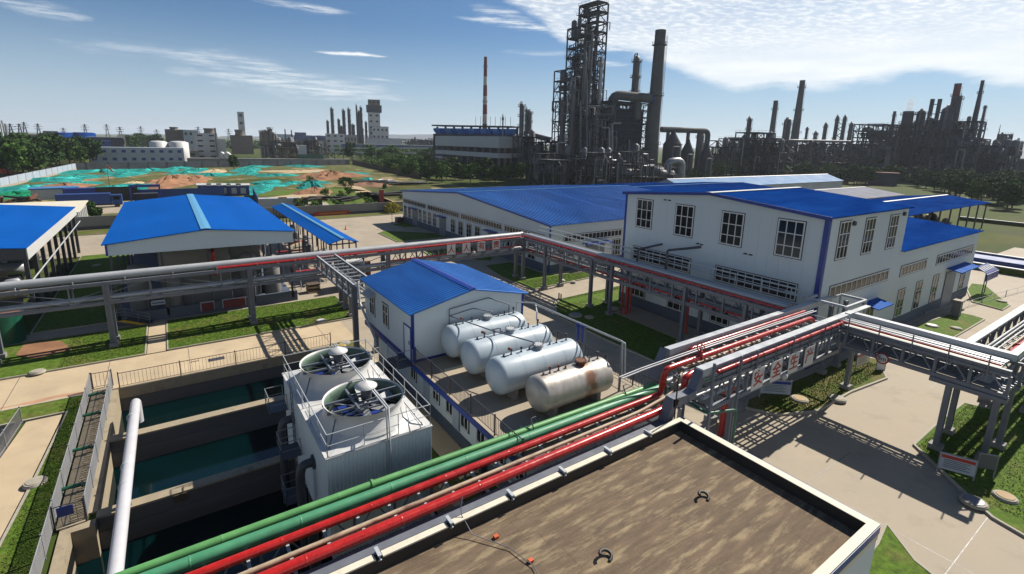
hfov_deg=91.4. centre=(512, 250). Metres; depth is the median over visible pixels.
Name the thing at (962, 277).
window
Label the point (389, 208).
shrub
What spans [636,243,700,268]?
pipes
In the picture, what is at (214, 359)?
drain grate
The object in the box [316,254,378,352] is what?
pipe rack
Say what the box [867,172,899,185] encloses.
house
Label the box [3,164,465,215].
construction ground
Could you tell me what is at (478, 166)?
tree
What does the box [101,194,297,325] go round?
process shed
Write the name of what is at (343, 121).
distillation column
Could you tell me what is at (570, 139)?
distillation column
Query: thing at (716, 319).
window
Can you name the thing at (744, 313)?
pipe rack
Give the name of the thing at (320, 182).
dust net
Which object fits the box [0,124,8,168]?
lamp mast
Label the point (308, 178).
shrub
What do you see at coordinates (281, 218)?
kerb
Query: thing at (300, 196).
dirt path
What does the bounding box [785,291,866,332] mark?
junction frame
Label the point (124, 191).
screen wall
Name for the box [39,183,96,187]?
earth mound
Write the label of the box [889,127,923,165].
process structure
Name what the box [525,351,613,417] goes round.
storage tank
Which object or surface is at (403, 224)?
lawn
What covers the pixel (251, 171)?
dust net
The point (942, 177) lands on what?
tree
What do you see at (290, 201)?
container
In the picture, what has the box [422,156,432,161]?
tree
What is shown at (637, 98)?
flue duct
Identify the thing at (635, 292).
window
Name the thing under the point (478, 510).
ledge panel
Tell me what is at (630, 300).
riser pipe
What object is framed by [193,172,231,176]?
dust net
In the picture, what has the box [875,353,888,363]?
height sign
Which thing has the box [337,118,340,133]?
distillation column
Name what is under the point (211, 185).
site cabin
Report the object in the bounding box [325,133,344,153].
plant building
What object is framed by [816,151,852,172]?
process structure
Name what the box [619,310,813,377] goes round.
pipe
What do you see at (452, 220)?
window
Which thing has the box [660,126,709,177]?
overhead duct
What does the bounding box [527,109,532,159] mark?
distillation column
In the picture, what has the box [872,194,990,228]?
canopy
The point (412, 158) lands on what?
tree
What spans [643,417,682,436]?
ledge panel
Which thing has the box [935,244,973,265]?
window
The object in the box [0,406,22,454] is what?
pit fence
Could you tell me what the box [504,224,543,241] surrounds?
window
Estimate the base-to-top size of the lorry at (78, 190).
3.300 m
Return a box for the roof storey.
[366,105,381,112]
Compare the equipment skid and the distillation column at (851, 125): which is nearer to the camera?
the equipment skid
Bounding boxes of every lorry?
[54,192,122,206]
[62,187,95,193]
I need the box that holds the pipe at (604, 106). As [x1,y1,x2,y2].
[589,106,613,114]
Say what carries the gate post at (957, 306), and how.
on the lawn at (962, 321)
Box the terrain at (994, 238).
[0,132,1023,573]
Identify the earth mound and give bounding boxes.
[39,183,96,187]
[123,181,144,183]
[144,174,193,188]
[187,175,211,183]
[198,169,226,172]
[258,170,326,172]
[292,187,331,194]
[293,170,369,180]
[341,182,392,186]
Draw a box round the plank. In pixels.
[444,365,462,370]
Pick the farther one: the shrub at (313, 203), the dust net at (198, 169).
the dust net at (198, 169)
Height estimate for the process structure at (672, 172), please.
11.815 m
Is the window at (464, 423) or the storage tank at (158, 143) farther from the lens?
the storage tank at (158, 143)
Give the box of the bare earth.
[16,341,71,358]
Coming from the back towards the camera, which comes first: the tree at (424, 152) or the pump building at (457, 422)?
the tree at (424, 152)
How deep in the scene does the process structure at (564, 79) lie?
227.94 m
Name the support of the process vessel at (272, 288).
on the process shed at (175, 230)
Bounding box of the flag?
[106,164,113,186]
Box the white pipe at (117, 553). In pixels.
[107,398,143,573]
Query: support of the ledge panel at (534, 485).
on the flat roof building at (641, 507)
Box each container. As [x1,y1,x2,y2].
[258,197,286,207]
[278,197,296,206]
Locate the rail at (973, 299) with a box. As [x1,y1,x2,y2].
[924,286,1022,318]
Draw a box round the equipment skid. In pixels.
[306,281,320,293]
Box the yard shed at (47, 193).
[28,186,78,199]
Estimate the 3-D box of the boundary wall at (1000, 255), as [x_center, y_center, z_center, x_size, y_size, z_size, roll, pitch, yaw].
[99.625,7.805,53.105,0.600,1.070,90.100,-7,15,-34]
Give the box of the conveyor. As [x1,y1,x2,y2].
[524,131,550,140]
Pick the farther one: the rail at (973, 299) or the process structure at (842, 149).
the process structure at (842, 149)
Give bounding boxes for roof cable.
[460,497,537,573]
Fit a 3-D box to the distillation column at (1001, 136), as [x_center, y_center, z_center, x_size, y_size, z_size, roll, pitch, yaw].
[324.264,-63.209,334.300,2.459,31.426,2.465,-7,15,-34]
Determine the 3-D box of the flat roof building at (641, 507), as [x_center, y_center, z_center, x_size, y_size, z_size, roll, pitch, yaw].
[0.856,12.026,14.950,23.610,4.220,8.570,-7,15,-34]
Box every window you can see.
[231,188,236,193]
[240,188,245,193]
[369,298,375,317]
[382,301,388,328]
[403,198,425,208]
[404,205,406,216]
[408,206,410,217]
[410,367,416,382]
[418,209,421,221]
[423,210,425,223]
[427,204,458,218]
[428,212,430,224]
[432,387,439,405]
[433,213,435,226]
[445,400,451,416]
[451,219,454,232]
[458,221,462,235]
[460,414,469,433]
[461,213,501,230]
[466,223,471,236]
[475,226,479,235]
[476,429,484,442]
[498,458,505,469]
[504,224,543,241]
[513,465,525,479]
[527,242,534,259]
[564,229,621,241]
[612,238,620,254]
[630,283,645,298]
[632,245,690,273]
[635,198,653,229]
[666,294,686,311]
[673,203,695,237]
[709,308,729,326]
[714,265,797,301]
[719,210,745,247]
[773,217,806,260]
[828,268,889,297]
[834,219,852,260]
[860,216,876,255]
[865,307,873,315]
[884,213,900,249]
[893,287,905,318]
[899,258,927,277]
[911,280,923,310]
[928,273,939,302]
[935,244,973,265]
[957,272,965,290]
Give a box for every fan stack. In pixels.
[203,128,214,132]
[234,129,244,135]
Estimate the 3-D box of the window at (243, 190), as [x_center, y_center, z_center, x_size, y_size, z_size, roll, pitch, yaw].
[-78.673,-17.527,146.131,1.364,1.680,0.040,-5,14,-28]
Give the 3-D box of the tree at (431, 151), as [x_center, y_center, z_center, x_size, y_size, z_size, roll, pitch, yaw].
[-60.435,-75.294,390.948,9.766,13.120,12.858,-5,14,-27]
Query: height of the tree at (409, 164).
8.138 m
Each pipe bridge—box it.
[655,296,856,442]
[831,305,1023,459]
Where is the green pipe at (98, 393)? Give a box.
[88,390,105,396]
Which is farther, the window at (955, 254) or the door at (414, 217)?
the door at (414, 217)
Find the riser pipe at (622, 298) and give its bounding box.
[620,280,623,313]
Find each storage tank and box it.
[0,310,26,345]
[53,132,73,137]
[72,132,95,137]
[149,141,167,147]
[168,141,189,160]
[441,307,526,359]
[460,319,552,378]
[485,333,582,400]
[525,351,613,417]
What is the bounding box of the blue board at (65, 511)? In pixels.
[56,504,73,517]
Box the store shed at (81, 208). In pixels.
[0,200,87,216]
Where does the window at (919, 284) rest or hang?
in the wing building at (936, 265)
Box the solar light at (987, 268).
[978,263,998,293]
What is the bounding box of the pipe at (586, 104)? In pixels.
[586,74,587,147]
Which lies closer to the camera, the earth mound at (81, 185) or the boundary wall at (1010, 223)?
the boundary wall at (1010, 223)
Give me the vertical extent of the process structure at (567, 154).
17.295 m
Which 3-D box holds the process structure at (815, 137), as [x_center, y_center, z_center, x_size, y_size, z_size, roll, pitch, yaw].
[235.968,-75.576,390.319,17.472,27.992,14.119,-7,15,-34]
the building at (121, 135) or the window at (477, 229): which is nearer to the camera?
the window at (477, 229)
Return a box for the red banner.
[314,210,348,215]
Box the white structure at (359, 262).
[336,257,370,282]
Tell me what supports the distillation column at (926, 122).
on the terrain at (994, 238)
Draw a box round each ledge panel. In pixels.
[330,554,375,573]
[374,522,447,561]
[445,495,509,528]
[506,471,561,499]
[558,451,607,476]
[603,433,647,455]
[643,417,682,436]
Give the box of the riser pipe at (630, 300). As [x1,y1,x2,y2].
[629,283,632,313]
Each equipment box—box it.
[200,300,214,311]
[222,296,246,307]
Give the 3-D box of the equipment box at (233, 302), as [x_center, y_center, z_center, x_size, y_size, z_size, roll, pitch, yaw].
[-27.783,5.160,49.953,2.100,0.900,0.250,-7,15,-34]
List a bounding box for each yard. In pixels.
[3,219,431,342]
[96,201,127,213]
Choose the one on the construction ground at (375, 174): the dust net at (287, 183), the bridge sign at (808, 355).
the dust net at (287, 183)
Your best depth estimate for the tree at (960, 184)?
189.70 m
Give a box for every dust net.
[0,182,72,192]
[0,190,29,198]
[4,192,30,197]
[28,176,100,181]
[54,174,101,176]
[57,169,138,174]
[73,181,104,183]
[98,183,138,186]
[99,171,148,177]
[118,183,147,189]
[130,168,161,171]
[152,166,192,171]
[164,170,201,174]
[182,168,209,172]
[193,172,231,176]
[230,165,273,171]
[231,168,262,175]
[249,180,286,194]
[250,173,298,176]
[279,181,302,185]
[286,164,324,166]
[296,180,322,189]
[302,180,331,183]
[314,171,368,173]
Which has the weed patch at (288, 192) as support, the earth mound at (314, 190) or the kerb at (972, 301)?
the earth mound at (314, 190)
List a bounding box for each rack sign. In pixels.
[447,244,454,254]
[462,243,469,252]
[477,241,484,251]
[492,240,499,249]
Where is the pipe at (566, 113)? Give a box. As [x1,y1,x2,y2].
[560,96,567,114]
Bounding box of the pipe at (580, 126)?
[580,101,580,151]
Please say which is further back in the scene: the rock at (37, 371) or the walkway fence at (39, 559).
the rock at (37, 371)
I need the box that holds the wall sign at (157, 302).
[151,299,165,305]
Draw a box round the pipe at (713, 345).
[621,311,816,378]
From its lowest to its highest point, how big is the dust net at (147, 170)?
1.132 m
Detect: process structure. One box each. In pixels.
[260,135,289,157]
[269,137,296,158]
[279,137,302,158]
[286,141,310,158]
[296,140,317,158]
[306,137,328,158]
[398,137,422,144]
[411,139,432,144]
[418,139,432,144]
[511,130,541,178]
[520,139,550,179]
[528,140,556,178]
[528,150,562,184]
[533,156,572,184]
[540,139,564,160]
[551,68,588,167]
[554,145,579,184]
[563,18,599,154]
[565,147,598,184]
[573,0,610,145]
[573,104,616,169]
[577,147,618,184]
[588,98,647,181]
[596,148,631,183]
[608,148,643,183]
[623,143,653,182]
[634,163,670,182]
[643,166,677,181]
[703,137,733,174]
[703,145,741,174]
[717,137,736,166]
[724,136,747,165]
[726,134,765,175]
[730,130,775,176]
[737,138,778,175]
[746,136,788,175]
[752,138,797,175]
[775,143,806,164]
[778,138,816,163]
[791,140,825,173]
[805,135,829,161]
[805,142,853,174]
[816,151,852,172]
[831,143,862,160]
[832,145,865,165]
[847,124,888,168]
[850,131,902,178]
[851,141,883,163]
[862,123,913,166]
[875,130,911,167]
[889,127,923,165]
[907,129,959,181]
[910,118,940,180]
[922,122,965,167]
[943,116,987,168]
[943,138,990,172]
[966,148,1006,172]
[976,145,1013,173]
[979,139,1022,175]
[997,133,1013,157]
[1010,138,1023,157]
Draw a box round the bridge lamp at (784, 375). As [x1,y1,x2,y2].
[781,372,787,379]
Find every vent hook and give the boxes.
[598,548,612,561]
[697,490,709,500]
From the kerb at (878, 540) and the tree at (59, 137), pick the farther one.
the tree at (59, 137)
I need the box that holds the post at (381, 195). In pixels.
[379,190,383,201]
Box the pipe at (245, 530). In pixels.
[114,382,655,573]
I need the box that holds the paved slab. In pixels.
[614,307,734,356]
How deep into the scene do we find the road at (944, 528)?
26.01 m
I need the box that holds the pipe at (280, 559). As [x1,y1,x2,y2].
[238,339,760,573]
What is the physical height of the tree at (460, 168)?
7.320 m
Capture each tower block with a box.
[237,112,245,134]
[368,113,379,137]
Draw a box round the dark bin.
[395,217,403,222]
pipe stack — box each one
[301,195,329,200]
[330,196,359,201]
[346,180,387,183]
[369,191,401,196]
[385,181,427,184]
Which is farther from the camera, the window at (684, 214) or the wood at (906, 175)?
the wood at (906, 175)
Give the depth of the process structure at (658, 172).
194.33 m
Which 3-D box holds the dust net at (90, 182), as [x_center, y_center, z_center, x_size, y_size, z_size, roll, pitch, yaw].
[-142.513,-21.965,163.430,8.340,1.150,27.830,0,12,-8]
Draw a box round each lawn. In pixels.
[0,325,146,377]
[0,395,82,573]
[32,254,130,332]
[57,211,402,235]
[167,296,348,348]
[332,340,364,349]
[380,231,443,240]
[394,222,416,226]
[425,245,492,260]
[485,262,596,287]
[556,286,720,369]
[747,355,884,412]
[869,526,929,573]
[915,313,982,336]
[916,382,1023,532]
[968,284,1007,308]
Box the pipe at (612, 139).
[611,123,620,175]
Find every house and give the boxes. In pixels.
[356,258,528,362]
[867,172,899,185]
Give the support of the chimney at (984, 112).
on the terrain at (994, 238)
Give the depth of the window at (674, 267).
50.35 m
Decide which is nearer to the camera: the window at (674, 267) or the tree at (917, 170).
the window at (674, 267)
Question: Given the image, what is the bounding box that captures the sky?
[0,0,1023,147]
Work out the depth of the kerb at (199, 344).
44.39 m
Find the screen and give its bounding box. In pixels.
[298,154,323,158]
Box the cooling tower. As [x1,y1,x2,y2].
[264,339,432,556]
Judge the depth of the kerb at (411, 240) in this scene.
88.44 m
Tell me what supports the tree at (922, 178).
on the terrain at (994, 238)
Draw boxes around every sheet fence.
[138,187,224,197]
[252,187,257,202]
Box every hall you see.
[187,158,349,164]
[342,143,432,154]
[656,174,843,188]
[812,186,904,198]
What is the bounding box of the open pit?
[0,420,20,457]
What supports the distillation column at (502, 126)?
on the terrain at (994, 238)
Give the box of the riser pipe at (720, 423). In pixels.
[717,353,728,437]
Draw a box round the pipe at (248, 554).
[185,316,814,573]
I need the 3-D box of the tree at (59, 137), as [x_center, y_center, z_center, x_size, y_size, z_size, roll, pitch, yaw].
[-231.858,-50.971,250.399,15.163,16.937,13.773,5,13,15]
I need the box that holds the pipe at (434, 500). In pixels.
[257,407,657,573]
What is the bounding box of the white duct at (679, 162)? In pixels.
[663,157,685,179]
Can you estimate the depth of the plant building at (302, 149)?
326.39 m
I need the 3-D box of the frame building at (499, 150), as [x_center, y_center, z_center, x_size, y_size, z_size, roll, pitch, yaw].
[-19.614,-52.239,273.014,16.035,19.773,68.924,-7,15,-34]
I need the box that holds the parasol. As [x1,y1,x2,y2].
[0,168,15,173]
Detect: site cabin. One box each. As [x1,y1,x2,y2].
[196,183,208,187]
[206,183,218,187]
[216,183,228,194]
[226,183,237,195]
[236,183,249,195]
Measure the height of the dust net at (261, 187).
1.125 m
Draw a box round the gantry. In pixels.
[128,184,160,200]
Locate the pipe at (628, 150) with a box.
[628,140,629,168]
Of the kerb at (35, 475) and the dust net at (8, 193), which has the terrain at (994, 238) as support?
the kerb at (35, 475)
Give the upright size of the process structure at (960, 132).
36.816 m
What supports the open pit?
on the footpath at (21, 457)
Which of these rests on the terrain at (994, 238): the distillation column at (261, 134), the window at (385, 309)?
the distillation column at (261, 134)
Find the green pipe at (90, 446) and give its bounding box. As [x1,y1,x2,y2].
[72,443,93,451]
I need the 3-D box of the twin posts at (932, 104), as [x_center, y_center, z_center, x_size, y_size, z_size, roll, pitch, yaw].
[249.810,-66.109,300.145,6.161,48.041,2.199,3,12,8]
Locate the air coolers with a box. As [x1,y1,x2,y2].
[432,117,518,159]
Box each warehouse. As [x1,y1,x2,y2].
[400,185,647,272]
[589,182,768,189]
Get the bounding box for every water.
[75,551,101,573]
[98,376,437,573]
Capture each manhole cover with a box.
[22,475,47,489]
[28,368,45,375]
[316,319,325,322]
[339,340,349,344]
[569,312,581,317]
[585,315,593,318]
[612,306,619,310]
[790,394,808,403]
[828,394,846,402]
[925,323,938,327]
[950,326,962,330]
[958,493,988,510]
[991,489,1018,504]
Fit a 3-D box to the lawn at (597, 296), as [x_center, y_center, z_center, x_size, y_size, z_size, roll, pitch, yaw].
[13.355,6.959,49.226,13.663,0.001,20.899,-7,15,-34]
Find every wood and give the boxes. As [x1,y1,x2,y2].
[225,139,260,148]
[316,145,430,157]
[362,153,435,163]
[685,168,713,177]
[859,167,1019,182]
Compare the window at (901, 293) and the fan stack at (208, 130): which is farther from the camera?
the fan stack at (208, 130)
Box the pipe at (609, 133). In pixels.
[602,127,609,147]
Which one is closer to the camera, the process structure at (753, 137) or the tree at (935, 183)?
the tree at (935, 183)
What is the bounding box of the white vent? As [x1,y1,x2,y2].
[219,152,224,157]
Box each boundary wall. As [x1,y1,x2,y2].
[0,163,76,186]
[75,160,345,169]
[352,160,421,178]
[959,216,1023,226]
[973,262,1023,276]
[975,251,1023,260]
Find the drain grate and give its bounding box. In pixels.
[208,356,224,361]
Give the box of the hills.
[108,133,432,140]
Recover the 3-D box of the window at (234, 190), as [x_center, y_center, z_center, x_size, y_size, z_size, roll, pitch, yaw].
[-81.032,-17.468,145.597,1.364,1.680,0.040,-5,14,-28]
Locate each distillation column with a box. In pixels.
[259,130,263,156]
[262,130,269,156]
[266,127,272,156]
[326,120,328,132]
[330,107,334,133]
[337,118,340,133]
[342,108,345,134]
[347,107,351,134]
[351,123,355,134]
[355,104,358,143]
[357,110,361,143]
[359,106,362,127]
[360,128,363,143]
[365,122,367,143]
[502,114,503,135]
[517,101,525,159]
[524,107,529,130]
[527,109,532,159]
[558,97,564,165]
[567,83,575,182]
[578,48,587,169]
[585,29,594,146]
[595,53,604,151]
[628,53,642,108]
[693,133,704,177]
[745,116,752,136]
[782,117,792,150]
[805,127,808,146]
[822,122,828,143]
[831,115,840,148]
[838,114,847,160]
[847,121,853,148]
[893,111,916,179]
[903,108,927,179]
[917,116,936,163]
[927,104,957,171]
[999,132,1003,143]
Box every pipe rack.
[0,232,531,364]
[181,347,705,573]
[311,151,429,159]
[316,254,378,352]
[319,147,429,160]
[521,226,802,349]
[966,304,1023,412]
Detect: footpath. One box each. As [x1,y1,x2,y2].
[0,414,62,538]
[147,321,165,353]
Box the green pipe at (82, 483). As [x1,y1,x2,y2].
[61,481,85,490]
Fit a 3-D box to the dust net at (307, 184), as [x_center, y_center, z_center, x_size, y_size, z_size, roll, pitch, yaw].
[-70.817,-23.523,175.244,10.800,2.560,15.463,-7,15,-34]
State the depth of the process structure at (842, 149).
380.69 m
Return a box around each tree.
[0,135,24,175]
[0,142,31,173]
[0,161,8,174]
[5,141,46,171]
[7,132,30,138]
[20,134,64,168]
[23,139,59,169]
[27,141,48,171]
[30,135,65,167]
[31,132,65,165]
[32,145,45,170]
[61,137,81,163]
[63,140,86,162]
[68,145,88,162]
[76,135,103,162]
[125,134,142,146]
[128,136,141,146]
[133,132,147,146]
[146,134,163,143]
[227,155,239,166]
[341,141,357,160]
[361,144,375,155]
[364,147,375,159]
[372,160,382,165]
[378,147,390,158]
[382,158,389,168]
[386,145,399,154]
[387,158,397,167]
[391,163,400,170]
[404,160,419,173]
[405,157,417,167]
[417,150,427,155]
[417,157,425,167]
[419,161,430,167]
[419,165,434,182]
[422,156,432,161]
[427,147,432,157]
[430,159,439,178]
[434,163,450,182]
[437,160,454,179]
[444,156,460,175]
[452,161,462,175]
[456,164,465,179]
[463,163,477,182]
[470,162,483,178]
[475,158,482,177]
[480,158,494,173]
[485,169,492,179]
[489,164,503,181]
[514,162,527,179]
[525,164,533,178]
[711,161,726,175]
[726,162,739,173]
[731,158,748,172]
[733,166,744,175]
[777,166,788,174]
[789,167,798,174]
[793,164,807,174]
[803,162,814,173]
[813,164,819,173]
[819,167,828,173]
[825,165,839,175]
[833,168,848,179]
[844,164,860,183]
[847,166,865,184]
[860,165,877,184]
[864,166,878,180]
[880,164,896,171]
[887,166,907,179]
[911,166,928,185]
[916,170,936,187]
[926,174,937,189]
[930,171,948,190]
[937,167,957,188]
[937,172,946,192]
[938,171,955,193]
[938,178,950,194]
[943,174,965,195]
[945,171,972,194]
[947,177,962,195]
[948,178,966,196]
[958,168,974,176]
[962,177,988,198]
[966,180,993,199]
[974,175,996,200]
[986,182,999,204]
[988,176,1018,203]
[992,180,1023,209]
[999,169,1015,178]
[1011,182,1023,207]
[1013,176,1023,181]
[1015,171,1023,176]
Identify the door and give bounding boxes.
[403,322,410,360]
[407,207,417,226]
[434,215,446,236]
[482,229,497,247]
[583,240,613,265]
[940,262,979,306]
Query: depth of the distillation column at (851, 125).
387.63 m
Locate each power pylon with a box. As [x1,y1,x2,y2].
[14,124,23,132]
[33,124,42,133]
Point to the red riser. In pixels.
(212, 254)
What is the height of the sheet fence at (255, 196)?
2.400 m
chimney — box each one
[4,123,13,167]
[214,128,218,157]
[482,57,487,128]
[643,29,667,181]
[768,100,778,153]
[787,80,805,161]
[883,111,896,162]
[946,95,964,163]
[950,83,962,106]
[970,80,984,135]
[977,105,987,136]
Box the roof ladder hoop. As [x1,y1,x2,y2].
[670,373,678,418]
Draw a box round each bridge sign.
[750,365,764,390]
[769,358,782,382]
[787,351,799,373]
[803,344,814,366]
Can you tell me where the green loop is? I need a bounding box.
[688,401,736,443]
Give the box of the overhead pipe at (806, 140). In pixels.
[762,139,853,142]
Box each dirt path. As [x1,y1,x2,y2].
[268,193,329,197]
[346,186,402,211]
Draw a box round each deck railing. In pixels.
[415,347,523,456]
[539,322,666,395]
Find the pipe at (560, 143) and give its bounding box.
[556,133,565,158]
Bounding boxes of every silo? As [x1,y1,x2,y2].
[661,131,682,172]
[681,139,693,177]
[697,144,712,177]
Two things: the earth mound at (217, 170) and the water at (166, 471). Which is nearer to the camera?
the water at (166, 471)
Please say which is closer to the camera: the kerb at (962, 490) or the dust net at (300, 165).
the kerb at (962, 490)
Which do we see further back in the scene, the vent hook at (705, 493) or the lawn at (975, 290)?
the lawn at (975, 290)
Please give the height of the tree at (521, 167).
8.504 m
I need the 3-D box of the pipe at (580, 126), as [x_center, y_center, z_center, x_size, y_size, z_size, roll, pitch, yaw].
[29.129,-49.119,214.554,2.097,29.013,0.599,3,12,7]
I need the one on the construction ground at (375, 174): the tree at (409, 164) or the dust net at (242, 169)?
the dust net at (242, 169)
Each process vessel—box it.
[0,262,24,279]
[0,270,7,277]
[0,276,21,281]
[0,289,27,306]
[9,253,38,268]
[125,264,153,311]
[163,274,183,306]
[239,252,258,296]
[263,254,280,293]
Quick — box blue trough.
[973,254,1023,268]
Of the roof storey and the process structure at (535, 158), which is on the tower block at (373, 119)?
the roof storey
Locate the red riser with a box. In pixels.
[210,248,216,274]
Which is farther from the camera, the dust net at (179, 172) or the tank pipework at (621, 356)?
the dust net at (179, 172)
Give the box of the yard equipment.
[259,237,331,289]
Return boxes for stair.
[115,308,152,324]
[381,343,412,377]
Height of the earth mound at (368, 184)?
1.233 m
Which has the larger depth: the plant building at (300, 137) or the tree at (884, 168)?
the plant building at (300, 137)
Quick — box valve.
[688,343,704,357]
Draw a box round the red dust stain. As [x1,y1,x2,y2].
[0,390,92,408]
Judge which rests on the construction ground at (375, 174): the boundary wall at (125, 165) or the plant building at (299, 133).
the boundary wall at (125, 165)
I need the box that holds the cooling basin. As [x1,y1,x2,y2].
[49,345,459,573]
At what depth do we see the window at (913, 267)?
49.12 m
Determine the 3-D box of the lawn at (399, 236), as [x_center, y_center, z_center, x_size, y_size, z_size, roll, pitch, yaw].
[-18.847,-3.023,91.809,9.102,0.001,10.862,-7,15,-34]
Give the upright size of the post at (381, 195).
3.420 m
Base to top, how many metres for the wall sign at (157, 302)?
0.450 m
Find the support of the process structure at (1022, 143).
on the terrain at (994, 238)
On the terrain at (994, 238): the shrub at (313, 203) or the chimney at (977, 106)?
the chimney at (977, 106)
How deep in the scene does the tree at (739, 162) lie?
294.25 m
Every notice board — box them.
[759,379,792,398]
[854,353,869,371]
[875,362,885,370]
[935,451,978,480]
[976,452,999,478]
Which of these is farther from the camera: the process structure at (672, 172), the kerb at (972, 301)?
the process structure at (672, 172)
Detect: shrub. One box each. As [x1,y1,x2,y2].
[86,200,102,215]
[293,198,308,205]
[305,175,314,180]
[308,200,320,205]
[319,188,328,194]
[332,199,343,204]
[334,190,345,195]
[337,177,353,187]
[344,187,354,193]
[355,192,363,197]
[362,196,374,202]
[384,202,401,212]
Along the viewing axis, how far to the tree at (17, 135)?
227.91 m
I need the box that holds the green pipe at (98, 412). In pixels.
[82,410,100,416]
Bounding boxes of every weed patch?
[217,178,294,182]
[258,187,366,195]
[304,192,390,205]
[352,178,430,191]
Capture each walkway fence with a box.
[29,373,92,573]
[50,497,87,530]
[82,371,112,518]
[90,369,113,388]
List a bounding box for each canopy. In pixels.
[0,204,80,315]
[272,203,358,267]
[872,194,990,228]
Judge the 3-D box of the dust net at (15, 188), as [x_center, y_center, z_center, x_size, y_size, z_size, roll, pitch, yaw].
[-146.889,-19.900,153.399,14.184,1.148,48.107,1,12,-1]
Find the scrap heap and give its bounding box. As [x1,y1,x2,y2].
[0,193,41,202]
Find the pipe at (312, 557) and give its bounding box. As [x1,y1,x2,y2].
[259,369,693,573]
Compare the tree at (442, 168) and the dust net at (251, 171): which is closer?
the tree at (442, 168)
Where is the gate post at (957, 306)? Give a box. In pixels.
[950,298,964,316]
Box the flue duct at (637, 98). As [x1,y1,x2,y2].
[606,91,656,118]
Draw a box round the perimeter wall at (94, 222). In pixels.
[62,201,402,231]
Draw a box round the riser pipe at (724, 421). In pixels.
[721,351,733,435]
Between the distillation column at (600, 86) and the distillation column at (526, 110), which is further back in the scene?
the distillation column at (526, 110)
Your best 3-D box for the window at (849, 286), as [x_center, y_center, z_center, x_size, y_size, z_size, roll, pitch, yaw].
[29.688,2.755,42.564,11.561,1.140,0.061,-7,15,-34]
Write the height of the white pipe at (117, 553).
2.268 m
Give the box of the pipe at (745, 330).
[682,310,805,359]
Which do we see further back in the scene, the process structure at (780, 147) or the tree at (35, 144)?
the process structure at (780, 147)
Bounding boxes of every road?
[0,321,477,479]
[284,218,1023,573]
[345,214,1023,513]
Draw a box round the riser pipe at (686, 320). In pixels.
[684,300,689,333]
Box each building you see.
[88,137,123,146]
[91,147,184,162]
[92,140,111,146]
[118,134,125,146]
[165,129,183,147]
[183,130,197,149]
[189,150,198,157]
[193,133,217,157]
[215,139,225,157]
[230,135,253,153]
[275,134,292,143]
[294,132,305,134]
[294,135,325,149]
[298,145,306,153]
[317,141,325,153]
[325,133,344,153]
[345,135,356,143]
[348,416,880,573]
[365,320,662,486]
[366,138,401,144]
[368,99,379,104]
[372,126,388,137]
[435,136,525,177]
[618,187,914,368]
[888,217,983,323]
[1008,158,1023,172]
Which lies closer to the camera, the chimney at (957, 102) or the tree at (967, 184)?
the tree at (967, 184)
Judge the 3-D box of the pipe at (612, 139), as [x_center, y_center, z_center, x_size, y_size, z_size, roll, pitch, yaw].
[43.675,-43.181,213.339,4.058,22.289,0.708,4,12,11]
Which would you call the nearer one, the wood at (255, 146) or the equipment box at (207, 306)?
the equipment box at (207, 306)
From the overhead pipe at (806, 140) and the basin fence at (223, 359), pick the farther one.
the overhead pipe at (806, 140)
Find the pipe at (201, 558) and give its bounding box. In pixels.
[140,385,667,573]
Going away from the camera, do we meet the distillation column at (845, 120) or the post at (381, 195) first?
the post at (381, 195)
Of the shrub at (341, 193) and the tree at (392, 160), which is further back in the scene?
the tree at (392, 160)
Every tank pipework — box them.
[449,297,534,348]
[516,302,625,391]
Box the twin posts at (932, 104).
[927,99,941,127]
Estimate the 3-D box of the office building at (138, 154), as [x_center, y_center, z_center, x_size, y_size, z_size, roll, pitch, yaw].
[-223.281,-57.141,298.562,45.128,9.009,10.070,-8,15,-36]
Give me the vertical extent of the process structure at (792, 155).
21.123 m
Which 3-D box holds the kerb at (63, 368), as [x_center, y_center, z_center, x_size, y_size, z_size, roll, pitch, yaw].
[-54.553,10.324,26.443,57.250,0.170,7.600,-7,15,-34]
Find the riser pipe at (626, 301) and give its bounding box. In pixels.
[624,281,628,313]
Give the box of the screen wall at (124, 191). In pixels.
[95,186,137,200]
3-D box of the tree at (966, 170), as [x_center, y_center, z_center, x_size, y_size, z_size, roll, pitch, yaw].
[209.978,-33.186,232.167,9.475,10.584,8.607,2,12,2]
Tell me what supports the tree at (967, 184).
on the terrain at (994, 238)
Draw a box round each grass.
[522,272,588,287]
[557,298,704,369]
[562,287,617,299]
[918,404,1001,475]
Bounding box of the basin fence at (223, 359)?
[117,333,330,387]
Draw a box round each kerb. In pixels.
[0,324,147,380]
[0,394,82,546]
[30,254,130,334]
[52,211,402,237]
[166,295,351,350]
[378,231,445,241]
[392,222,418,227]
[423,246,493,261]
[484,262,598,289]
[555,285,676,372]
[745,354,887,415]
[874,523,933,573]
[912,379,1023,537]
[913,313,984,336]
[967,283,1010,310]

